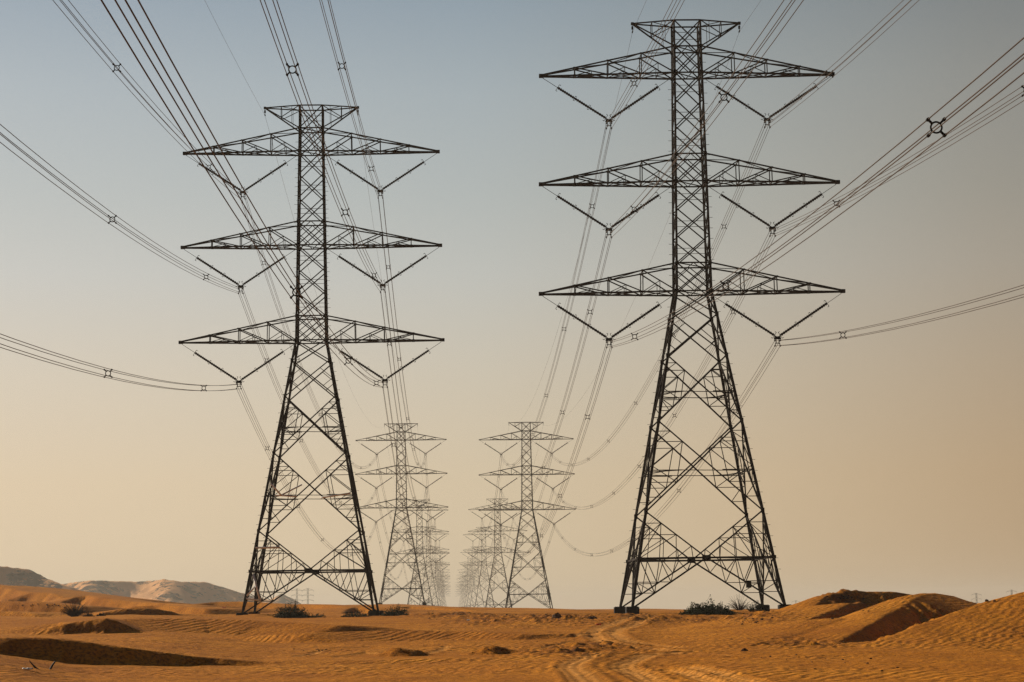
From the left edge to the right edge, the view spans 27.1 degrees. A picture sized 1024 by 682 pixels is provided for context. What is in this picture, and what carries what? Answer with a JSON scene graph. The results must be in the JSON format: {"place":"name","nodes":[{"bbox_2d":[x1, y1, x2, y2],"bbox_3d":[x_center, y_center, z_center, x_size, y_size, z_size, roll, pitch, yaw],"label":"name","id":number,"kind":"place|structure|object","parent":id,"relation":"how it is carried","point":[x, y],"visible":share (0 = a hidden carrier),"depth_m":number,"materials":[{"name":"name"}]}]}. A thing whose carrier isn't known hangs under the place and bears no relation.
{"place":"outdoors","nodes":[
{"label":"outdoors","id":0,"kind":"place"},
{"bbox_2d":[0,566,80,590],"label":"hills","id":1,"kind":"structure","parent":0,"point":[16,576],"depth_m":1715.58,"materials":[{"name":"brown sand"}]},
{"bbox_2d":[62,579,283,603],"bbox_3d":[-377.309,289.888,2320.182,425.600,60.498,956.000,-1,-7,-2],"label":"hills","id":2,"kind":"structure","parent":0,"point":[182,592],"depth_m":2281.72,"materials":[{"name":"beige sand"}]},
{"bbox_2d":[270,594,300,603],"bbox_3d":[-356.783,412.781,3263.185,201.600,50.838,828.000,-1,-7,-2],"label":"hills","id":3,"kind":"structure","parent":0,"point":[284,599],"depth_m":3235.76,"materials":[{"name":"beige sand"}]},
{"bbox_2d":[0,585,1023,681],"bbox_3d":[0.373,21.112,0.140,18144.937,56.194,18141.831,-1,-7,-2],"label":"ground","id":4,"kind":"structure","parent":0,"point":[929,637],"depth_m":103.30,"materials":[{"name":"orange sand"}]},
{"bbox_2d":[60,601,86,616],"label":"shrub","id":5,"kind":"object","parent":4,"relation":"on","point":[73,612],"visible":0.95,"depth_m":179.37,"materials":[{"name":"green plant"}]},
{"bbox_2d":[272,599,309,617],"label":"shrub","id":6,"kind":"object","parent":4,"relation":"on","point":[291,613],"visible":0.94,"depth_m":187.66,"materials":[{"name":"green plant"}]},
{"bbox_2d":[291,588,302,604],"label":"distant pylon","id":7,"kind":"object","parent":4,"relation":"on","point":[297,595],"visible":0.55,"depth_m":2971.05,"materials":[{"name":"metal"}]},
{"bbox_2d":[302,588,313,603],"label":"distant pylon","id":8,"kind":"object","parent":4,"relation":"on","point":[308,595],"visible":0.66,"depth_m":2872.21,"materials":[{"name":"metal"}]},
{"bbox_2d":[178,104,444,615],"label":"pylon","id":9,"kind":"object","parent":4,"relation":"on","point":[282,428],"visible":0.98,"depth_m":209.76,"materials":[{"name":"metal"}]},
{"bbox_2d":[205,1,264,114],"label":"earth wire","id":10,"kind":"object","parent":9,"relation":"attached to","point":[232,54],"visible":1,"depth_m":172.49,"materials":[{"name":"metal"}]},
{"bbox_2d":[182,344,293,388],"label":"insulator string","id":11,"kind":"object","parent":9,"relation":"attached to","point":[231,376],"visible":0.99,"depth_m":208.40,"materials":[{"name":"ceramic"}]},
{"bbox_2d":[0,334,238,390],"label":"conductor bundle","id":12,"kind":"object","parent":11,"relation":"hanging from","point":[105,375],"visible":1,"depth_m":126.77,"materials":[{"name":"metal"}]},
{"bbox_2d":[237,387,376,555],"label":"conductor bundle","id":13,"kind":"object","parent":11,"relation":"hanging from","point":[285,478],"visible":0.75,"depth_m":262.70,"materials":[{"name":"metal"}]},
{"bbox_2d":[184,249,292,293],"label":"insulator string","id":14,"kind":"object","parent":9,"relation":"attached to","point":[227,277],"visible":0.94,"depth_m":209.56,"materials":[{"name":"ceramic"}]},
{"bbox_2d":[0,124,242,292],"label":"conductor bundle","id":15,"kind":"object","parent":14,"relation":"hanging from","point":[101,210],"visible":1,"depth_m":124.32,"materials":[{"name":"metal"}]},
{"bbox_2d":[239,290,376,510],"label":"conductor bundle","id":16,"kind":"object","parent":14,"relation":"hanging from","point":[371,498],"visible":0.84,"depth_m":256.19,"materials":[{"name":"metal"}]},
{"bbox_2d":[186,155,295,199],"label":"insulator string","id":17,"kind":"object","parent":9,"relation":"attached to","point":[265,176],"visible":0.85,"depth_m":210.77,"materials":[{"name":"ceramic"}]},
{"bbox_2d":[53,0,244,198],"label":"conductor bundle","id":18,"kind":"object","parent":17,"relation":"hanging from","point":[135,88],"visible":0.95,"depth_m":135.29,"materials":[{"name":"metal"}]},
{"bbox_2d":[241,195,377,468],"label":"conductor bundle","id":19,"kind":"object","parent":17,"relation":"hanging from","point":[288,328],"visible":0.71,"depth_m":257.78,"materials":[{"name":"metal"}]},
{"bbox_2d":[264,110,382,427],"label":"earth wire","id":20,"kind":"object","parent":9,"relation":"attached to","point":[296,228],"visible":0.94,"depth_m":245.86,"materials":[{"name":"metal"}]},
{"bbox_2d":[357,110,406,410],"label":"earth wire","id":21,"kind":"object","parent":9,"relation":"attached to","point":[373,225],"visible":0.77,"depth_m":247.72,"materials":[{"name":"metal"}]},
{"bbox_2d":[326,247,438,292],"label":"insulator string","id":22,"kind":"object","parent":9,"relation":"attached to","point":[379,282],"visible":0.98,"depth_m":210.00,"materials":[{"name":"ceramic"}]},
{"bbox_2d":[260,0,384,290],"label":"conductor bundle","id":23,"kind":"object","parent":22,"relation":"hanging from","point":[295,72],"visible":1,"depth_m":99.05,"materials":[{"name":"metal"}]},
{"bbox_2d":[380,288,426,509],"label":"conductor bundle","id":24,"kind":"object","parent":22,"relation":"hanging from","point":[398,401],"visible":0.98,"depth_m":264.88,"materials":[{"name":"metal"}]},
{"bbox_2d":[329,154,435,198],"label":"insulator string","id":25,"kind":"object","parent":9,"relation":"attached to","point":[369,183],"visible":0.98,"depth_m":211.18,"materials":[{"name":"ceramic"}]},
{"bbox_2d":[319,0,382,197],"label":"conductor bundle","id":26,"kind":"object","parent":25,"relation":"hanging from","point":[350,89],"visible":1,"depth_m":141.30,"materials":[{"name":"metal"}]},
{"bbox_2d":[330,342,440,387],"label":"insulator string","id":27,"kind":"object","parent":9,"relation":"attached to","point":[387,379],"visible":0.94,"depth_m":208.82,"materials":[{"name":"ceramic"}]},
{"bbox_2d":[100,0,386,386],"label":"conductor bundle","id":28,"kind":"object","parent":27,"relation":"hanging from","point":[141,28],"visible":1,"depth_m":55.83,"materials":[{"name":"metal"}]},
{"bbox_2d":[302,612,325,617],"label":"shrub","id":29,"kind":"object","parent":4,"relation":"on","point":[313,616],"visible":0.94,"depth_m":186.75,"materials":[{"name":"green plant"}]},
{"bbox_2d":[341,609,369,616],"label":"shrub","id":30,"kind":"object","parent":4,"relation":"on","point":[351,614],"visible":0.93,"depth_m":187.85,"materials":[{"name":"green plant"}]},
{"bbox_2d":[380,604,408,615],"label":"shrub","id":31,"kind":"object","parent":4,"relation":"on","point":[391,612],"visible":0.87,"depth_m":189.03,"materials":[{"name":"green plant"}]},
{"bbox_2d":[355,423,447,604],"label":"pylon","id":32,"kind":"object","parent":4,"relation":"on","point":[395,554],"visible":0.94,"depth_m":594.06,"materials":[{"name":"metal"}]},
{"bbox_2d":[360,477,391,490],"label":"insulator string","id":33,"kind":"object","parent":32,"relation":"attached to","point":[379,485],"visible":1,"depth_m":594.09,"materials":[{"name":"ceramic"}]},
{"bbox_2d":[376,490,401,554],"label":"conductor bundle","id":34,"kind":"object","parent":33,"relation":"hanging from","point":[385,527],"visible":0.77,"depth_m":666.01,"materials":[{"name":"metal"}]},
{"bbox_2d":[361,508,395,523],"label":"insulator string","id":35,"kind":"object","parent":32,"relation":"attached to","point":[377,520],"visible":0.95,"depth_m":592.87,"materials":[{"name":"ceramic"}]},
{"bbox_2d":[375,524,401,579],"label":"conductor bundle","id":36,"kind":"object","parent":35,"relation":"hanging from","point":[384,555],"visible":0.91,"depth_m":665.51,"materials":[{"name":"metal"}]},
{"bbox_2d":[411,474,445,488],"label":"insulator string","id":37,"kind":"object","parent":32,"relation":"attached to","point":[425,487],"visible":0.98,"depth_m":594.50,"materials":[{"name":"ceramic"}]},
{"bbox_2d":[426,491,435,553],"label":"conductor bundle","id":38,"kind":"object","parent":37,"relation":"hanging from","point":[428,526],"visible":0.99,"depth_m":679.60,"materials":[{"name":"metal"}]},
{"bbox_2d":[390,500,448,605],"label":"pylon","id":39,"kind":"object","parent":4,"relation":"on","point":[417,526],"visible":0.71,"depth_m":933.09,"materials":[{"name":"metal"}]},
{"bbox_2d":[407,527,448,605],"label":"pylon","id":40,"kind":"object","parent":4,"relation":"on","point":[428,559],"visible":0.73,"depth_m":1304.74,"materials":[{"name":"metal"}]},
{"bbox_2d":[418,550,449,605],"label":"pylon","id":41,"kind":"object","parent":4,"relation":"on","point":[435,573],"visible":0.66,"depth_m":1685.45,"materials":[{"name":"metal"}]},
{"bbox_2d":[425,559,448,605],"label":"pylon","id":42,"kind":"object","parent":4,"relation":"on","point":[438,581],"visible":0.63,"depth_m":2066.76,"materials":[{"name":"metal"}]},
{"bbox_2d":[430,566,449,604],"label":"pylon","id":43,"kind":"object","parent":4,"relation":"on","point":[440,586],"visible":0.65,"depth_m":2448.98,"materials":[{"name":"metal"}]},
{"bbox_2d":[457,566,478,605],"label":"pylon","id":44,"kind":"object","parent":4,"relation":"on","point":[467,583],"visible":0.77,"depth_m":2460.39,"materials":[{"name":"metal"}]},
{"bbox_2d":[460,558,482,606],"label":"pylon","id":45,"kind":"object","parent":4,"relation":"on","point":[470,572],"visible":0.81,"depth_m":2078.39,"materials":[{"name":"metal"}]},
{"bbox_2d":[460,549,490,605],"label":"pylon","id":46,"kind":"object","parent":4,"relation":"on","point":[478,575],"visible":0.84,"depth_m":1696.31,"materials":[{"name":"metal"}]},
{"bbox_2d":[463,527,503,607],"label":"pylon","id":47,"kind":"object","parent":4,"relation":"on","point":[486,564],"visible":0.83,"depth_m":1315.39,"materials":[{"name":"metal"}]},
{"bbox_2d":[468,499,527,607],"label":"pylon","id":48,"kind":"object","parent":4,"relation":"on","point":[494,568],"visible":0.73,"depth_m":928.55,"materials":[{"name":"metal"}]},
{"bbox_2d":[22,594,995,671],"bbox_3d":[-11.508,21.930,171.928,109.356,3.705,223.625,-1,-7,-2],"label":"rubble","id":49,"kind":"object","parent":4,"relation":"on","point":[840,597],"visible":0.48,"depth_m":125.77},
{"bbox_2d":[479,422,575,608],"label":"pylon","id":50,"kind":"object","parent":4,"relation":"on","point":[537,548],"visible":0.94,"depth_m":570.69,"materials":[{"name":"metal"}]},
{"bbox_2d":[481,441,516,456],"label":"insulator string","id":51,"kind":"object","parent":50,"relation":"attached to","point":[501,452],"visible":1,"depth_m":571.71,"materials":[{"name":"ceramic"}]},
{"bbox_2d":[485,459,501,529],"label":"conductor bundle","id":52,"kind":"object","parent":51,"relation":"hanging from","point":[496,498],"visible":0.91,"depth_m":645.03,"materials":[{"name":"metal"}]},
{"bbox_2d":[485,513,516,527],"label":"insulator string","id":53,"kind":"object","parent":50,"relation":"attached to","point":[503,522],"visible":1,"depth_m":569.34,"materials":[{"name":"ceramic"}]},
{"bbox_2d":[481,528,501,580],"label":"conductor bundle","id":54,"kind":"object","parent":53,"relation":"hanging from","point":[495,556],"visible":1,"depth_m":644.01,"materials":[{"name":"metal"}]},
{"bbox_2d":[485,476,519,490],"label":"insulator string","id":55,"kind":"object","parent":50,"relation":"attached to","point":[504,486],"visible":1,"depth_m":570.51,"materials":[{"name":"ceramic"}]},
{"bbox_2d":[533,441,569,454],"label":"insulator string","id":56,"kind":"object","parent":50,"relation":"attached to","point":[554,451],"visible":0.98,"depth_m":572.15,"materials":[{"name":"ceramic"}]},
{"bbox_2d":[514,456,552,528],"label":"conductor bundle","id":57,"kind":"object","parent":56,"relation":"hanging from","point":[539,497],"visible":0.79,"depth_m":642.17,"materials":[{"name":"metal"}]},
{"bbox_2d":[537,478,567,490],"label":"insulator string","id":58,"kind":"object","parent":50,"relation":"attached to","point":[553,487],"visible":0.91,"depth_m":570.92,"materials":[{"name":"ceramic"}]},
{"bbox_2d":[514,492,553,553],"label":"conductor bundle","id":59,"kind":"object","parent":58,"relation":"hanging from","point":[542,524],"visible":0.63,"depth_m":625.26,"materials":[{"name":"metal"}]},
{"bbox_2d":[533,510,573,526],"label":"insulator string","id":60,"kind":"object","parent":50,"relation":"attached to","point":[550,521],"visible":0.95,"depth_m":569.77,"materials":[{"name":"ceramic"}]},
{"bbox_2d":[515,526,554,579],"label":"conductor bundle","id":61,"kind":"object","parent":60,"relation":"hanging from","point":[543,556],"visible":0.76,"depth_m":641.66,"materials":[{"name":"metal"}]},
{"bbox_2d":[552,613,561,618],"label":"clod","id":62,"kind":"object","parent":4,"relation":"on","point":[556,615],"visible":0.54,"depth_m":156.65,"materials":[{"name":"brown soil"}]},
{"bbox_2d":[539,19,845,613],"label":"pylon","id":63,"kind":"object","parent":4,"relation":"on","point":[659,395],"visible":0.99,"depth_m":181.30,"materials":[{"name":"metal"}]},
{"bbox_2d":[515,25,632,424],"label":"earth wire","id":64,"kind":"object","parent":63,"relation":"attached to","point":[598,176],"visible":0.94,"depth_m":221.15,"materials":[{"name":"metal"}]},
{"bbox_2d":[543,77,671,128],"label":"insulator string","id":65,"kind":"object","parent":63,"relation":"attached to","point":[625,108],"visible":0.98,"depth_m":182.18,"materials":[{"name":"ceramic"}]},
{"bbox_2d":[500,126,611,466],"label":"conductor bundle","id":66,"kind":"object","parent":65,"relation":"hanging from","point":[570,291],"visible":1,"depth_m":231.51,"materials":[{"name":"metal"}]},
{"bbox_2d":[606,0,684,126],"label":"conductor bundle","id":67,"kind":"object","parent":65,"relation":"hanging from","point":[645,60],"visible":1,"depth_m":147.94,"materials":[{"name":"metal"}]},
{"bbox_2d":[543,295,672,347],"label":"insulator string","id":68,"kind":"object","parent":63,"relation":"attached to","point":[619,331],"visible":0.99,"depth_m":179.82,"materials":[{"name":"ceramic"}]},
{"bbox_2d":[500,343,611,556],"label":"conductor bundle","id":69,"kind":"object","parent":68,"relation":"hanging from","point":[572,454],"visible":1,"depth_m":225.28,"materials":[{"name":"metal"}]},
{"bbox_2d":[608,37,1023,346],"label":"conductor bundle","id":70,"kind":"object","parent":68,"relation":"hanging from","point":[928,135],"visible":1,"depth_m":66.33,"materials":[{"name":"metal"}]},
{"bbox_2d":[544,185,672,237],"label":"insulator string","id":71,"kind":"object","parent":63,"relation":"attached to","point":[597,221],"visible":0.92,"depth_m":180.99,"materials":[{"name":"ceramic"}]},
{"bbox_2d":[500,234,611,509],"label":"conductor bundle","id":72,"kind":"object","parent":71,"relation":"hanging from","point":[570,375],"visible":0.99,"depth_m":232.21,"materials":[{"name":"metal"}]},
{"bbox_2d":[607,0,803,236],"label":"conductor bundle","id":73,"kind":"object","parent":71,"relation":"hanging from","point":[727,92],"visible":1,"depth_m":105.16,"materials":[{"name":"metal"}]},
{"bbox_2d":[552,26,739,424],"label":"earth wire","id":74,"kind":"object","parent":63,"relation":"attached to","point":[682,183],"visible":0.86,"depth_m":229.76,"materials":[{"name":"metal"}]},
{"bbox_2d":[704,76,830,127],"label":"insulator string","id":75,"kind":"object","parent":63,"relation":"attached to","point":[772,115],"visible":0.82,"depth_m":182.58,"materials":[{"name":"ceramic"}]},
{"bbox_2d":[553,124,769,465],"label":"conductor bundle","id":76,"kind":"object","parent":75,"relation":"hanging from","point":[693,287],"visible":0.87,"depth_m":229.85,"materials":[{"name":"metal"}]},
{"bbox_2d":[765,0,918,126],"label":"conductor bundle","id":77,"kind":"object","parent":75,"relation":"hanging from","point":[843,61],"visible":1,"depth_m":147.54,"materials":[{"name":"metal"}]},
{"bbox_2d":[708,184,835,236],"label":"insulator string","id":78,"kind":"object","parent":63,"relation":"attached to","point":[780,221],"visible":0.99,"depth_m":181.41,"materials":[{"name":"ceramic"}]},
{"bbox_2d":[553,233,774,508],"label":"conductor bundle","id":79,"kind":"object","parent":78,"relation":"hanging from","point":[694,376],"visible":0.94,"depth_m":233.90,"materials":[{"name":"metal"}]},
{"bbox_2d":[770,85,1023,235],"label":"conductor bundle","id":80,"kind":"object","parent":78,"relation":"hanging from","point":[1022,86],"visible":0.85,"depth_m":123.28,"materials":[{"name":"metal"}]},
{"bbox_2d":[715,294,839,346],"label":"insulator string","id":81,"kind":"object","parent":63,"relation":"attached to","point":[785,331],"visible":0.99,"depth_m":180.24,"materials":[{"name":"ceramic"}]},
{"bbox_2d":[555,341,779,555],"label":"conductor bundle","id":82,"kind":"object","parent":81,"relation":"hanging from","point":[699,458],"visible":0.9,"depth_m":235.70,"materials":[{"name":"metal"}]},
{"bbox_2d":[775,285,1023,345],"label":"conductor bundle","id":83,"kind":"object","parent":81,"relation":"hanging from","point":[841,332],"visible":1,"depth_m":127.90,"materials":[{"name":"metal"}]},
{"bbox_2d":[679,594,736,614],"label":"shrub","id":84,"kind":"object","parent":4,"relation":"on","point":[707,609],"visible":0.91,"depth_m":164.62,"materials":[{"name":"green plant"}]},
{"bbox_2d":[728,594,749,609],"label":"shrub","id":85,"kind":"object","parent":4,"relation":"on","point":[738,606],"visible":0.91,"depth_m":233.84,"materials":[{"name":"green plant"}]},
{"bbox_2d":[746,601,765,611],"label":"shrub","id":86,"kind":"object","parent":4,"relation":"on","point":[752,608],"visible":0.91,"depth_m":175.09,"materials":[{"name":"green plant"}]},
{"bbox_2d":[0,0,1023,609],"label":"sky","id":87,"kind":"structure","parent":0,"point":[891,460],"materials":[{"name":"blue"}]},
{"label":"insulator string","id":88,"kind":"object","parent":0,"visible":0},
{"bbox_2d":[482,492,501,554],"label":"conductor bundle","id":89,"kind":"object","parent":88,"relation":"hanging from","point":[495,525],"visible":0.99,"depth_m":647.15,"materials":[{"name":"metal"}]},
{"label":"insulator string","id":90,"kind":"object","parent":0,"visible":0},
{"bbox_2d":[376,457,396,528],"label":"conductor bundle","id":91,"kind":"object","parent":90,"relation":"hanging from","point":[384,491],"visible":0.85,"depth_m":654.57,"materials":[{"name":"metal"}]},
{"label":"insulator string","id":92,"kind":"object","parent":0,"visible":0},
{"bbox_2d":[378,199,425,467],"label":"conductor bundle","id":93,"kind":"object","parent":92,"relation":"hanging from","point":[397,328],"visible":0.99,"depth_m":261.55,"materials":[{"name":"metal"}]},
{"bbox_2d":[425,456,434,529],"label":"conductor bundle","id":94,"kind":"object","parent":92,"relation":"hanging from","point":[427,494],"visible":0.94,"depth_m":674.06,"materials":[{"name":"metal"}]},
{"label":"insulator string","id":95,"kind":"object","parent":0,"visible":0},
{"bbox_2d":[383,383,427,554],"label":"conductor bundle","id":96,"kind":"object","parent":95,"relation":"hanging from","point":[399,472],"visible":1,"depth_m":257.00,"materials":[{"name":"metal"}]},
{"bbox_2d":[427,527,436,577],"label":"conductor bundle","id":97,"kind":"object","parent":95,"relation":"hanging from","point":[429,557],"visible":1,"depth_m":684.65,"materials":[{"name":"metal"}]}
]}

